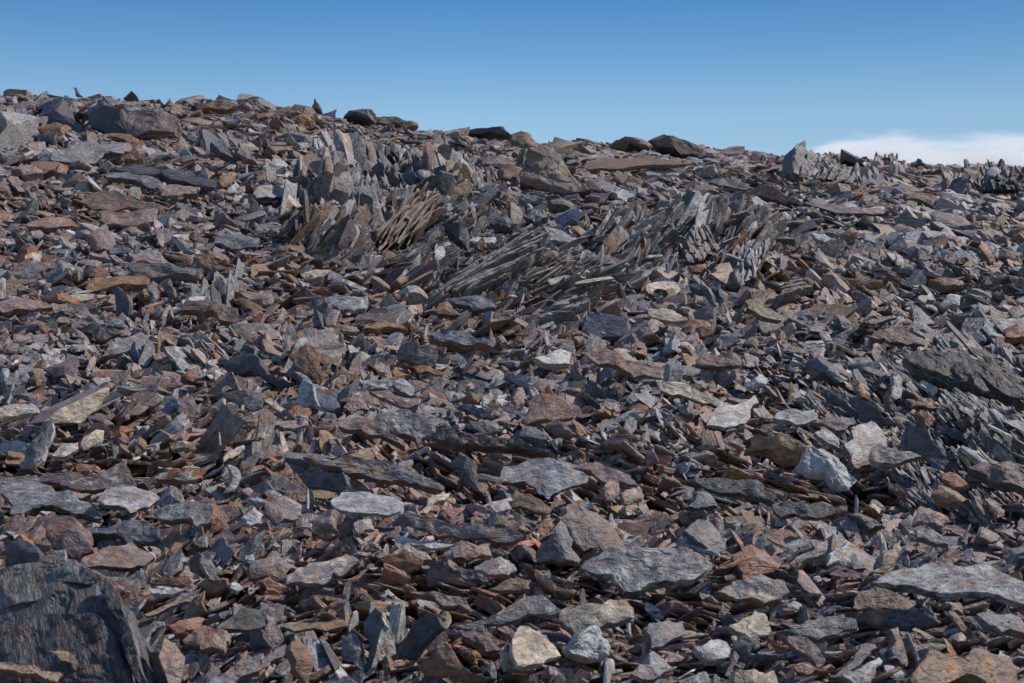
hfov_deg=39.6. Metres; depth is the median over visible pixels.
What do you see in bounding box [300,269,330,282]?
rock chip
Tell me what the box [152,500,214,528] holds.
flat rock
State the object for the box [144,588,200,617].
flat rock
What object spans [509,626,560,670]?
flat rock
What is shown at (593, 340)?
loose stone
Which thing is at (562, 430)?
boulder
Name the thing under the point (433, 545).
flat rock
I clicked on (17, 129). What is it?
boulder
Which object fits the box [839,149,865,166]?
boulder
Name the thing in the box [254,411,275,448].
loose stone
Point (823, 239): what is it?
flat rock
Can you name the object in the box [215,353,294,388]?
boulder
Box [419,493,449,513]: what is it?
rock chip
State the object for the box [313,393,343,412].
loose stone
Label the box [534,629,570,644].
loose stone
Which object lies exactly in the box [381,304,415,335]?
loose stone
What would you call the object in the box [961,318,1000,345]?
loose stone
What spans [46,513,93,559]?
boulder
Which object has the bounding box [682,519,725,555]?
boulder
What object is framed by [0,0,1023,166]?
sky
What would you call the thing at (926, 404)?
flat rock
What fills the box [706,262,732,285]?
upright slate
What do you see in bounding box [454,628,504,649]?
loose stone
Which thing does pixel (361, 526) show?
rock chip
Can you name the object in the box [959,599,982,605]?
loose stone
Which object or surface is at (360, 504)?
flat rock
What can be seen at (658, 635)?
boulder
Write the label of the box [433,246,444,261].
upright slate
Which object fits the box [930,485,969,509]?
boulder
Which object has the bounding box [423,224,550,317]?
slate outcrop
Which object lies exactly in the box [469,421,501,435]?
flat rock
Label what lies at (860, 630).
loose stone
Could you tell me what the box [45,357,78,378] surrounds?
boulder
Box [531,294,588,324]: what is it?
flat rock
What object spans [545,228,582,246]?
flat rock
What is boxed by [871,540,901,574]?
boulder
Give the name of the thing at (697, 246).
slate outcrop
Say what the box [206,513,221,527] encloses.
loose stone
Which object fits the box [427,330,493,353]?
flat rock
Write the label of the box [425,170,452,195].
loose stone
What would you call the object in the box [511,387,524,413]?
boulder
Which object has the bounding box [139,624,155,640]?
loose stone
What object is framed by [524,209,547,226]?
flat rock
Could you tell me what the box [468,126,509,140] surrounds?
flat rock
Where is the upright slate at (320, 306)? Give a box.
[313,296,327,329]
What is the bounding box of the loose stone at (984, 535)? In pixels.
[975,527,1000,544]
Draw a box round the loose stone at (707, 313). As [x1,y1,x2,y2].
[692,305,717,325]
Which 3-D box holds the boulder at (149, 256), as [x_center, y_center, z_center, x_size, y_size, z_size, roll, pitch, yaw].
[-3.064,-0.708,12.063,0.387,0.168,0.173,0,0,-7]
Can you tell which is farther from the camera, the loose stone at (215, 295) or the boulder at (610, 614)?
the loose stone at (215, 295)
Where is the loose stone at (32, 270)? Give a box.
[10,263,42,279]
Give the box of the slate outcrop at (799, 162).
[780,140,816,182]
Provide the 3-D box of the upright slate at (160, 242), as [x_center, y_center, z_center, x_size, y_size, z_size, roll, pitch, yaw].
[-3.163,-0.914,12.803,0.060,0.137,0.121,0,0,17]
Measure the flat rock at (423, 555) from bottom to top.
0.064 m
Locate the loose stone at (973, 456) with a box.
[957,446,988,464]
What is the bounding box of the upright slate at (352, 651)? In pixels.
[341,633,365,671]
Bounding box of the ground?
[11,127,1023,682]
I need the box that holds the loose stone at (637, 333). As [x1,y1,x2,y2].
[618,318,663,347]
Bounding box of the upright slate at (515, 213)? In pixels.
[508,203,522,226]
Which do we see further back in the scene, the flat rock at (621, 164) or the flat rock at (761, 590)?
the flat rock at (621, 164)
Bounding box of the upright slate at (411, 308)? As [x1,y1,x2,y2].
[406,305,416,324]
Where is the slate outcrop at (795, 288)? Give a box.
[779,276,812,303]
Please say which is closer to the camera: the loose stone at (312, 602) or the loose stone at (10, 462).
the loose stone at (312, 602)
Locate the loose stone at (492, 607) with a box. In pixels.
[474,594,505,615]
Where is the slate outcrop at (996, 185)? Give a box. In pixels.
[980,172,1023,195]
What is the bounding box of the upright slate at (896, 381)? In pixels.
[886,375,902,400]
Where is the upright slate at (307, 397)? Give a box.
[295,379,327,413]
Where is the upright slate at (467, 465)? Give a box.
[449,456,482,492]
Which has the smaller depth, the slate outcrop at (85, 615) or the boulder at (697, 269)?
the slate outcrop at (85, 615)
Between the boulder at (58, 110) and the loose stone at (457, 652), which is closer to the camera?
the loose stone at (457, 652)
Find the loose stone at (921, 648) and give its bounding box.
[903,642,945,667]
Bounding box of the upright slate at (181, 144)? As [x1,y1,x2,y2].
[176,136,188,153]
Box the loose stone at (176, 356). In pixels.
[161,346,190,371]
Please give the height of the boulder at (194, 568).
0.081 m
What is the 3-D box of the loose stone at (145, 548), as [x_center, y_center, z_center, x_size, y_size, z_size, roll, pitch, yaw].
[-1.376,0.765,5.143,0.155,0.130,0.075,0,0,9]
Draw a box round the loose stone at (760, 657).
[744,652,779,672]
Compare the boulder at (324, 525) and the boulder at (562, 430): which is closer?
the boulder at (324, 525)
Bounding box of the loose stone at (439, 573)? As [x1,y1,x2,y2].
[426,565,476,589]
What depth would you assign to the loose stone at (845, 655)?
3.91 m
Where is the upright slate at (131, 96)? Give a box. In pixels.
[123,91,139,101]
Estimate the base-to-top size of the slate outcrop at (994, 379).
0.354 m
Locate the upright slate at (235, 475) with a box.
[224,465,240,493]
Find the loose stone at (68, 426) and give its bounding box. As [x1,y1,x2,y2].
[64,415,90,428]
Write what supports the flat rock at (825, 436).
on the loose scree
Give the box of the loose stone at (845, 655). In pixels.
[826,645,859,665]
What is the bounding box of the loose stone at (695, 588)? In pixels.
[677,581,711,595]
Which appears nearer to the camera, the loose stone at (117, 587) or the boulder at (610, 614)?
the boulder at (610, 614)
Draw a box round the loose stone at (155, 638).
[149,624,167,649]
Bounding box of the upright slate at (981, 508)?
[968,491,992,518]
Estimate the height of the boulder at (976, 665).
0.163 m
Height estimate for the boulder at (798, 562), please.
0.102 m
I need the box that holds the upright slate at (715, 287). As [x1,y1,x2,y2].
[710,281,723,305]
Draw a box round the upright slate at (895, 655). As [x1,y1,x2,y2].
[883,627,907,666]
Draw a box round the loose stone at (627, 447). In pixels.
[603,438,652,467]
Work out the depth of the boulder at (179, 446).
6.63 m
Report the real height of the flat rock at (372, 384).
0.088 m
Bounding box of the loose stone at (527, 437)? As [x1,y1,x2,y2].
[516,431,546,446]
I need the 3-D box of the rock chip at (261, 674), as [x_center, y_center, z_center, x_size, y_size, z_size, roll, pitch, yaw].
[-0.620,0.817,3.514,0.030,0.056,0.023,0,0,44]
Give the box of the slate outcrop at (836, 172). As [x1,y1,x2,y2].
[811,162,859,184]
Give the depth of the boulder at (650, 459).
6.43 m
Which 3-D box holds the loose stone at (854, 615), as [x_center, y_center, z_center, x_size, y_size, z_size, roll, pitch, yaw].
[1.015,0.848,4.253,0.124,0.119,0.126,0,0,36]
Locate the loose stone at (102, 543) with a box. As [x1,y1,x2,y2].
[97,540,125,550]
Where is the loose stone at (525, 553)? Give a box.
[514,544,547,571]
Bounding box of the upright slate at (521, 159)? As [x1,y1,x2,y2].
[517,147,526,166]
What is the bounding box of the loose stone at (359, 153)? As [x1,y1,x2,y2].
[350,132,371,171]
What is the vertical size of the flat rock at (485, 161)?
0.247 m
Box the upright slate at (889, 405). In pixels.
[882,387,895,412]
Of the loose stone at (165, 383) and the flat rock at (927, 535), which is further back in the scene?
the loose stone at (165, 383)
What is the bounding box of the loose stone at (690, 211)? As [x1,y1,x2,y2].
[675,190,705,233]
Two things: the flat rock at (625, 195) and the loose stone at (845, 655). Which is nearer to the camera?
the loose stone at (845, 655)
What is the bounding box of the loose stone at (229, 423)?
[195,404,245,453]
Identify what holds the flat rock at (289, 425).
on the loose scree
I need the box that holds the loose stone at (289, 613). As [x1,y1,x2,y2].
[257,602,295,623]
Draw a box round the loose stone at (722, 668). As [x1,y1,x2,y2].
[716,662,745,674]
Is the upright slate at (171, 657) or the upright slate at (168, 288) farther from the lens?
the upright slate at (168, 288)
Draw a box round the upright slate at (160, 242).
[156,234,163,246]
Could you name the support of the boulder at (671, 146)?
on the loose scree
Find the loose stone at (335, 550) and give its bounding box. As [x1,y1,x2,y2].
[313,541,344,562]
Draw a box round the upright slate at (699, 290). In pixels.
[688,282,716,305]
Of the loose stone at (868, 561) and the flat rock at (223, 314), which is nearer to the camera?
the loose stone at (868, 561)
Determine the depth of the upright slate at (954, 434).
6.96 m
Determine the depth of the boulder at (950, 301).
11.92 m
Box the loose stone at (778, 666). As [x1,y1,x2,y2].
[763,661,784,673]
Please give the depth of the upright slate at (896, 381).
8.07 m
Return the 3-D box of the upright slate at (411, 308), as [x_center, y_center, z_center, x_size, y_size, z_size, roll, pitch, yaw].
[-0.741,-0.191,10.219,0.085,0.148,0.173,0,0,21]
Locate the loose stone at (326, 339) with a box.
[311,328,341,349]
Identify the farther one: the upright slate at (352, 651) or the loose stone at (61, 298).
the loose stone at (61, 298)
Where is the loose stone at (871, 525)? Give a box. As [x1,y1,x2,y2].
[848,513,881,533]
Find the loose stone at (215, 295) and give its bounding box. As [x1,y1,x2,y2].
[209,285,221,302]
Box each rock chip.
[72,463,95,473]
[107,133,138,143]
[160,326,179,335]
[220,445,244,468]
[225,402,246,414]
[227,183,239,195]
[229,582,243,594]
[257,576,287,595]
[257,660,265,682]
[264,398,283,412]
[294,372,327,390]
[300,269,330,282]
[352,519,374,535]
[413,365,442,376]
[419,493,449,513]
[467,650,482,661]
[470,237,495,246]
[473,237,486,252]
[481,393,492,406]
[495,393,506,405]
[571,421,586,435]
[591,234,608,246]
[601,481,618,502]
[618,486,643,505]
[679,538,721,555]
[881,427,898,436]
[916,291,934,304]
[947,602,963,615]
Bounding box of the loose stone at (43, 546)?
[33,541,50,552]
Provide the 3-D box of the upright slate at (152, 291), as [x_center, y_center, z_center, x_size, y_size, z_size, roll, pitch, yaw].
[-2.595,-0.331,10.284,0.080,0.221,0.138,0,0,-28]
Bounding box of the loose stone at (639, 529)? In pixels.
[618,521,652,539]
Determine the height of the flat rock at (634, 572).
0.149 m
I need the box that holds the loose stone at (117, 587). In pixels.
[92,569,129,599]
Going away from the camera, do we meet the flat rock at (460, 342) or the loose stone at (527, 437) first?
the loose stone at (527, 437)
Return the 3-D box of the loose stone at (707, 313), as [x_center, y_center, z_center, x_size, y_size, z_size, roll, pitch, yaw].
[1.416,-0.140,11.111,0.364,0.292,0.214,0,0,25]
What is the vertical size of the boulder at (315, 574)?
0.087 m
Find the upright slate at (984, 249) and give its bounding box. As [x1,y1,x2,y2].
[978,241,997,266]
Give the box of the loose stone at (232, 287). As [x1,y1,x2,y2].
[225,273,238,307]
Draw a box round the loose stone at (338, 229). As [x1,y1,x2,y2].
[316,214,350,256]
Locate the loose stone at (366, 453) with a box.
[349,448,376,459]
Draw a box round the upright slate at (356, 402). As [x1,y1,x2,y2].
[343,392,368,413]
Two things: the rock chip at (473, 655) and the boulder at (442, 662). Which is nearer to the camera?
the boulder at (442, 662)
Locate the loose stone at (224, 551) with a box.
[211,540,234,567]
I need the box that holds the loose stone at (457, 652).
[424,644,469,664]
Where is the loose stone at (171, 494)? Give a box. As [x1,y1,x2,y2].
[155,485,184,508]
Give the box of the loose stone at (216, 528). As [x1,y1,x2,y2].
[202,499,225,537]
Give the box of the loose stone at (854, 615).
[847,610,873,632]
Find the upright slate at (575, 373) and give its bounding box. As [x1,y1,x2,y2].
[570,362,586,380]
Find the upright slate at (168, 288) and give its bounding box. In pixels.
[161,279,176,299]
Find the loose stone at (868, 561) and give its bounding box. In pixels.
[834,536,875,572]
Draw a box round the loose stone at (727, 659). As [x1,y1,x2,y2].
[692,655,738,661]
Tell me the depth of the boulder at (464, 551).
4.88 m
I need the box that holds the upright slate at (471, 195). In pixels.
[457,179,473,197]
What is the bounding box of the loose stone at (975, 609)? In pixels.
[942,601,989,618]
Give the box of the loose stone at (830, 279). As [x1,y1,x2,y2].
[821,271,849,293]
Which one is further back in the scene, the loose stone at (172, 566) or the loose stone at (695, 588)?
the loose stone at (172, 566)
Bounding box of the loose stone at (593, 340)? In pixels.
[585,333,606,351]
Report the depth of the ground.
4.68 m
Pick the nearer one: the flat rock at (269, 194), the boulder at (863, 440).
the boulder at (863, 440)
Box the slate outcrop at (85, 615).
[0,559,154,682]
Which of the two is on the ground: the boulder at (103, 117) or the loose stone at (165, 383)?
the boulder at (103, 117)
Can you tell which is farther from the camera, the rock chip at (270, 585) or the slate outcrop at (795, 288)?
the slate outcrop at (795, 288)
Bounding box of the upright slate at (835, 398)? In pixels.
[819,390,859,419]
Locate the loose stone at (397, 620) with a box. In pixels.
[388,602,405,641]
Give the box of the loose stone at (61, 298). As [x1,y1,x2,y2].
[42,292,79,303]
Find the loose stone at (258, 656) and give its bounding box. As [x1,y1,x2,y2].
[246,652,271,682]
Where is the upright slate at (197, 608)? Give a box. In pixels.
[184,590,206,618]
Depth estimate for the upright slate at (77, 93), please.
24.72 m
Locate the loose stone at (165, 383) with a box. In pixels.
[140,375,183,394]
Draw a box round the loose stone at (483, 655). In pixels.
[463,649,499,663]
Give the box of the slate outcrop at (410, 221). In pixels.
[372,181,444,252]
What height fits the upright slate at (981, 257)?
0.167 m
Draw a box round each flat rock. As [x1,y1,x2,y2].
[0,297,52,317]
[0,403,39,421]
[0,459,136,493]
[0,662,63,682]
[1,480,101,522]
[11,164,43,180]
[26,217,75,232]
[28,387,109,425]
[51,142,131,166]
[71,294,107,302]
[81,322,121,343]
[82,190,169,214]
[85,276,149,293]
[86,519,161,546]
[98,208,157,228]
[98,486,159,515]
[105,172,161,190]
[114,164,216,190]
[125,107,180,140]
[129,262,203,283]
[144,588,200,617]
[150,586,183,598]
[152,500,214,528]
[155,467,204,483]
[158,184,199,201]
[180,299,244,325]
[193,253,226,272]
[196,99,237,114]
[199,554,230,590]
[209,644,286,682]
[210,141,237,163]
[212,233,259,250]
[216,605,286,632]
[234,147,255,165]
[252,185,283,201]
[274,420,308,430]
[281,620,348,632]
[297,466,351,493]
[303,455,442,494]
[330,491,411,517]
[339,417,405,451]
[340,325,359,335]
[359,378,393,390]
[362,321,408,334]
[368,116,418,130]
[368,389,420,409]
[375,409,444,446]
[389,543,431,561]
[392,536,454,550]
[398,511,523,545]
[410,591,470,614]
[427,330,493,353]
[435,426,544,457]
[446,295,494,313]
[446,567,493,584]
[456,404,495,420]
[456,595,559,630]
[461,625,500,655]
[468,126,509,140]
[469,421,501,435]
[477,156,515,167]
[488,577,530,594]
[500,458,587,500]
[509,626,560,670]
[510,131,540,147]
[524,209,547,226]
[531,294,588,324]
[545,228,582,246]
[573,462,637,487]
[580,546,711,598]
[583,345,664,380]
[584,156,686,172]
[611,190,635,202]
[630,651,676,682]
[642,168,679,177]
[648,308,685,324]
[654,380,730,408]
[693,477,776,506]
[694,352,742,370]
[709,178,749,193]
[717,574,789,607]
[743,298,781,323]
[772,499,847,520]
[773,409,817,426]
[776,616,857,642]
[776,634,825,667]
[794,663,828,676]
[802,202,888,216]
[811,233,832,244]
[811,417,856,433]
[814,426,844,455]
[839,658,881,682]
[852,587,915,611]
[856,605,939,631]
[868,443,922,468]
[869,326,924,347]
[871,562,1023,609]
[903,192,936,208]
[906,398,936,411]
[914,525,948,547]
[928,277,963,290]
[941,472,969,490]
[966,461,1023,496]
[975,609,1023,639]
[981,228,1002,238]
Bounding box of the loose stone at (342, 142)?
[333,129,354,168]
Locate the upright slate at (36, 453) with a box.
[19,420,55,468]
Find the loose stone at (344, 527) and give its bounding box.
[336,518,352,540]
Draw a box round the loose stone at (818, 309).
[812,303,854,323]
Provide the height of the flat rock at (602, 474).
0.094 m
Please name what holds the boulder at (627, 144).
on the loose scree
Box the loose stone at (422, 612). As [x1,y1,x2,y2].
[418,607,446,620]
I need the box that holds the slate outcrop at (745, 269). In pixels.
[728,240,768,291]
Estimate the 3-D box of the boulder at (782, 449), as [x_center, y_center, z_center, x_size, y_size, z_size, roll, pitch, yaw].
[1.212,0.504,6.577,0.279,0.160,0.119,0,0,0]
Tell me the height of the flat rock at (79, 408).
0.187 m
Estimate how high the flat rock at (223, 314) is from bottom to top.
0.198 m
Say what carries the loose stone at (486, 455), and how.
on the loose scree
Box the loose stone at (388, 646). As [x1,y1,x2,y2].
[381,618,395,653]
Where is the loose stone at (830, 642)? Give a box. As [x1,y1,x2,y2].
[811,638,839,646]
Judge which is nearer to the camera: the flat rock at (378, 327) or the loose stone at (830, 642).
the loose stone at (830, 642)
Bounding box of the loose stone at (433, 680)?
[427,667,469,682]
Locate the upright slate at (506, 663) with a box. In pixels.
[500,642,514,671]
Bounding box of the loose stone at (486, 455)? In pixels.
[468,433,487,456]
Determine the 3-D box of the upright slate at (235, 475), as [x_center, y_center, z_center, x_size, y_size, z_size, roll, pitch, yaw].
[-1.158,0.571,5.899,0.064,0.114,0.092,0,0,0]
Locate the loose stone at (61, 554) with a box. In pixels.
[43,549,67,559]
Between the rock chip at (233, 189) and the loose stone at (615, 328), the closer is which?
the loose stone at (615, 328)
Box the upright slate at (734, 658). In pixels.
[725,651,738,678]
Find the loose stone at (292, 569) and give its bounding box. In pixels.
[288,565,296,571]
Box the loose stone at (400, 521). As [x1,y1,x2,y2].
[391,506,419,530]
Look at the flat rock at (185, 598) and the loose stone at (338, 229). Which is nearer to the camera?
the flat rock at (185, 598)
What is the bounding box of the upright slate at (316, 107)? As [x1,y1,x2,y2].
[312,99,322,114]
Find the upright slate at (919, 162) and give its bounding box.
[915,158,929,168]
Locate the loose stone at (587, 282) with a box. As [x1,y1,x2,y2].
[573,276,613,287]
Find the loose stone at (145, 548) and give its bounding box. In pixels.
[137,546,149,552]
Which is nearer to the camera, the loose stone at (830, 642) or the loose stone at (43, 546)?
the loose stone at (830, 642)
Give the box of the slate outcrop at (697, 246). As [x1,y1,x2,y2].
[678,225,714,265]
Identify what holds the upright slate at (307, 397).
on the loose scree
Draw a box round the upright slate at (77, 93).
[73,87,83,97]
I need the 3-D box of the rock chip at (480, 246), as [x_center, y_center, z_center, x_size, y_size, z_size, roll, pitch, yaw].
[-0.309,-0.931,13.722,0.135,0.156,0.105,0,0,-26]
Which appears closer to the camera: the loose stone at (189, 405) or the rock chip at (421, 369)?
the loose stone at (189, 405)
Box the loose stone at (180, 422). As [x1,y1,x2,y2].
[149,413,191,459]
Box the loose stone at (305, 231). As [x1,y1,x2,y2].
[288,214,319,244]
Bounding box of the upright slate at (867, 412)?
[848,396,895,427]
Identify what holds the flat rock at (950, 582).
on the loose scree
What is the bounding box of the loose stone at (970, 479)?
[964,474,985,482]
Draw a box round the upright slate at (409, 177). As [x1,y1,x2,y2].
[402,166,417,185]
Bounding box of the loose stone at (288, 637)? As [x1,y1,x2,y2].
[278,631,299,647]
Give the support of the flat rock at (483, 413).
on the loose scree
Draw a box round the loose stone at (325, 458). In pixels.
[308,456,338,472]
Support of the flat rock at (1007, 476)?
on the loose scree
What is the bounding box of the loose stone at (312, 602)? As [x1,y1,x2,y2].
[299,595,338,617]
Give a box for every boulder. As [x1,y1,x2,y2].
[0,111,38,147]
[3,539,43,566]
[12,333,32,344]
[32,132,58,146]
[35,96,84,132]
[38,122,71,136]
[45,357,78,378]
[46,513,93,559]
[50,443,78,461]
[79,429,103,450]
[80,541,154,571]
[83,101,127,133]
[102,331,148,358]
[128,249,168,263]
[150,574,191,588]
[166,617,204,634]
[169,440,195,452]
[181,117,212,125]
[182,625,230,654]
[189,552,205,578]
[196,578,232,593]
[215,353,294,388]
[221,388,262,411]
[241,506,262,528]
[246,551,291,582]
[249,629,275,651]
[264,496,300,526]
[285,555,359,587]
[285,639,313,682]
[288,344,322,384]
[296,113,315,126]
[312,509,340,541]
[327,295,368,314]
[343,109,375,125]
[382,552,422,573]
[393,379,414,397]
[397,341,438,368]
[418,642,485,682]
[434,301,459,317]
[451,540,491,561]
[456,391,481,405]
[474,557,516,578]
[497,163,521,182]
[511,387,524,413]
[511,494,551,515]
[519,145,593,198]
[524,393,579,425]
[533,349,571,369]
[537,519,579,566]
[545,420,576,440]
[552,503,624,555]
[558,599,634,634]
[561,624,610,663]
[585,382,610,398]
[608,136,653,151]
[641,448,658,466]
[642,620,684,649]
[648,134,704,158]
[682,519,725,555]
[685,491,717,511]
[688,264,706,274]
[692,639,729,665]
[706,395,758,430]
[711,545,779,579]
[727,610,771,637]
[730,669,777,682]
[732,634,759,657]
[743,433,805,465]
[744,374,769,390]
[745,184,801,207]
[789,540,827,573]
[792,445,856,491]
[805,356,847,387]
[825,542,850,567]
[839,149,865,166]
[841,421,886,470]
[854,382,869,400]
[860,215,872,222]
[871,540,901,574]
[900,420,956,473]
[904,648,1018,682]
[909,248,931,261]
[912,506,949,529]
[914,411,935,428]
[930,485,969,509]
[939,294,961,309]
[1001,324,1023,343]
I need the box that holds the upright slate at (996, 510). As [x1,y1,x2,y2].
[985,498,1004,519]
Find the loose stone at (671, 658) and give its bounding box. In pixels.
[630,651,683,668]
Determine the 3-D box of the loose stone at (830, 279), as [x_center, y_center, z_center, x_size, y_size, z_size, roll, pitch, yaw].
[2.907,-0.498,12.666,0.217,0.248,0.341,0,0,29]
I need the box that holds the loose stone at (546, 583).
[534,570,560,600]
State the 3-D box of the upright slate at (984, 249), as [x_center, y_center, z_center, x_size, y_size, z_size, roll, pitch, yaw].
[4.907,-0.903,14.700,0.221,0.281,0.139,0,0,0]
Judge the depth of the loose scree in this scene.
9.13 m
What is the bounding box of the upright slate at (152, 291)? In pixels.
[146,281,158,304]
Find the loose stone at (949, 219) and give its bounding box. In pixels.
[929,212,970,225]
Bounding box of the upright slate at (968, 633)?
[948,610,977,641]
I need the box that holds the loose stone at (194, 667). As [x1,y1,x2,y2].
[184,655,199,680]
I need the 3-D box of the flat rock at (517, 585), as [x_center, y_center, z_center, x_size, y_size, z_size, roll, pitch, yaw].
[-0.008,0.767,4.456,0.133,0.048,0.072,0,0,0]
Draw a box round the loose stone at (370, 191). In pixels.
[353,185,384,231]
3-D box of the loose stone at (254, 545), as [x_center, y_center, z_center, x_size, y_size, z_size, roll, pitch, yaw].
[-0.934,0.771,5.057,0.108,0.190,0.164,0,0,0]
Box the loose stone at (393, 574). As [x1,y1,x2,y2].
[378,563,410,598]
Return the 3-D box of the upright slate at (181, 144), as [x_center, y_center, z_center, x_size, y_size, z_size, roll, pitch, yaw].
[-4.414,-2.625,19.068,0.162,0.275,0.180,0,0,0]
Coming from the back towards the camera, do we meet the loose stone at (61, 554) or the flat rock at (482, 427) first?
the flat rock at (482, 427)
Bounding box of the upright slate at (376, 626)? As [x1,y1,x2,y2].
[364,608,388,676]
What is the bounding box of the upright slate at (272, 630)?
[264,615,282,650]
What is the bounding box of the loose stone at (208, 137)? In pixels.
[201,129,225,151]
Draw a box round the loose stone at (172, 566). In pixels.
[160,550,183,577]
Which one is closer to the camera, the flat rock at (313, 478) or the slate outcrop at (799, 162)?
the flat rock at (313, 478)
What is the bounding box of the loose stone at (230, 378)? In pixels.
[214,372,239,402]
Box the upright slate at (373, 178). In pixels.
[370,174,379,187]
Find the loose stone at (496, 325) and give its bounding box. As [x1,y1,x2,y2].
[471,314,518,337]
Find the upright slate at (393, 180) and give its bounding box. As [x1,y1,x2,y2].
[387,167,401,186]
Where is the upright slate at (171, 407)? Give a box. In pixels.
[160,396,179,418]
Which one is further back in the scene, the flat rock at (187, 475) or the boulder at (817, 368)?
the boulder at (817, 368)
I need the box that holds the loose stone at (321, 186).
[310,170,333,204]
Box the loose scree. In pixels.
[0,89,1023,682]
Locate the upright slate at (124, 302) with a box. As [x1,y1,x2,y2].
[112,287,132,316]
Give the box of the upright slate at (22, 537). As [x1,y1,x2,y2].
[16,534,34,544]
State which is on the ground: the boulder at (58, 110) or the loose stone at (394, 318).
the boulder at (58, 110)
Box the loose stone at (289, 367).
[283,338,314,384]
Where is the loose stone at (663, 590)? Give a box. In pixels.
[647,588,665,600]
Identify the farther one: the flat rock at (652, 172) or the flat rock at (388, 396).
the flat rock at (652, 172)
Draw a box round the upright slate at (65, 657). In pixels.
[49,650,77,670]
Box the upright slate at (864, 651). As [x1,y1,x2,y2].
[831,643,876,678]
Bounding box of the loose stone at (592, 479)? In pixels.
[552,458,597,484]
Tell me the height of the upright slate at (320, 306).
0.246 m
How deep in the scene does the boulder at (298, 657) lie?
3.50 m
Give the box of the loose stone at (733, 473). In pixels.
[721,465,764,483]
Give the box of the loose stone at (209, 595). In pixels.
[205,580,229,600]
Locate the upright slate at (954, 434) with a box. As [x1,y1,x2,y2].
[940,423,966,444]
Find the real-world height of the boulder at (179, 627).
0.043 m
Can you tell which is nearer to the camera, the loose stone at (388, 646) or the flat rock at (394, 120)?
the loose stone at (388, 646)
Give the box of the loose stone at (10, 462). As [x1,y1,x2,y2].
[4,451,44,466]
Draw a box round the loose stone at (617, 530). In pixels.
[613,527,624,539]
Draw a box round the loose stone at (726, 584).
[717,582,731,586]
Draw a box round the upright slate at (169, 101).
[165,98,172,106]
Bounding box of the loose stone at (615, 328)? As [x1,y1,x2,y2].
[581,312,629,342]
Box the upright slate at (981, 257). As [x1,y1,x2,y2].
[977,250,993,264]
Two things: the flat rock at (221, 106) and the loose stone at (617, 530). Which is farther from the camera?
the flat rock at (221, 106)
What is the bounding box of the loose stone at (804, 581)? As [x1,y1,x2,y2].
[796,570,827,609]
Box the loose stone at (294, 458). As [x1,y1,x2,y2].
[284,452,321,469]
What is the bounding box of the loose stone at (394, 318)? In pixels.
[353,313,400,324]
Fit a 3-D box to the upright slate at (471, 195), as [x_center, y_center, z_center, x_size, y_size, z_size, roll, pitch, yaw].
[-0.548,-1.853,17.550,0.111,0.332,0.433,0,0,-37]
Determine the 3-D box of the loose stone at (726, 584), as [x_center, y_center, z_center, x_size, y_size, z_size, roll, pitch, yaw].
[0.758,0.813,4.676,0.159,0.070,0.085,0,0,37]
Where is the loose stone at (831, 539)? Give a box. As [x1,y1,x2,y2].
[806,534,835,574]
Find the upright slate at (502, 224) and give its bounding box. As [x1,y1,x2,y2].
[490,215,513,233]
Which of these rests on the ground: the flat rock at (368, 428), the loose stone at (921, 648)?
the loose stone at (921, 648)
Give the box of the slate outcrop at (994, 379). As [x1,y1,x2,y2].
[902,349,1023,411]
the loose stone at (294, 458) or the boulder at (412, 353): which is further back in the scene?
the boulder at (412, 353)
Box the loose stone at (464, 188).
[445,181,472,200]
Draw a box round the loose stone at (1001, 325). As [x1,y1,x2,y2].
[995,317,1023,331]
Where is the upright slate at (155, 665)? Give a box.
[142,637,166,682]
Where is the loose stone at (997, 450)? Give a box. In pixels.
[978,428,1014,462]
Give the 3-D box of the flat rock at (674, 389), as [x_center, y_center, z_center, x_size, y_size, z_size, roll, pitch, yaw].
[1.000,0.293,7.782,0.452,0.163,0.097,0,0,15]
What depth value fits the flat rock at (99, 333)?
9.20 m
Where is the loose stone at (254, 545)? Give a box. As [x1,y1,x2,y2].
[236,534,264,580]
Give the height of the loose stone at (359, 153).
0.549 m
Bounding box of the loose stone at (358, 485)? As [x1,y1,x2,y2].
[349,478,371,492]
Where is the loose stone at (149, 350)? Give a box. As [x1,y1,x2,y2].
[138,339,157,367]
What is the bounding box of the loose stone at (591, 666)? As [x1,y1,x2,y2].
[559,649,614,668]
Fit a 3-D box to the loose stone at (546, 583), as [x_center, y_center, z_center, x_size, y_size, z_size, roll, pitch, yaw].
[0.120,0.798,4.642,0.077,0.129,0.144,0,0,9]
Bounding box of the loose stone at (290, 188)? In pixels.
[280,179,297,214]
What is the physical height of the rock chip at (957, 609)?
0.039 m
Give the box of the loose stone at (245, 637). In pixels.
[234,623,285,641]
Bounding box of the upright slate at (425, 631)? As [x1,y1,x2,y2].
[397,615,445,660]
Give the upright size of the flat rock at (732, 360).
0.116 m
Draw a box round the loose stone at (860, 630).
[831,613,867,645]
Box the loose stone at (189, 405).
[176,395,200,420]
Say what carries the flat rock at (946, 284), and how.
on the loose scree
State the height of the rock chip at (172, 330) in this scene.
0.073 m
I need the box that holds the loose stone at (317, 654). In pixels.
[307,638,341,673]
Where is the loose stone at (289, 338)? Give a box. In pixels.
[282,322,295,365]
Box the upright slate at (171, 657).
[158,638,184,682]
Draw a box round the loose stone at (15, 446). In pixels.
[0,440,46,467]
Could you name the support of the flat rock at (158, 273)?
on the loose scree
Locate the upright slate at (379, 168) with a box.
[370,161,385,180]
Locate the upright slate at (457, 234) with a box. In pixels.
[444,222,469,249]

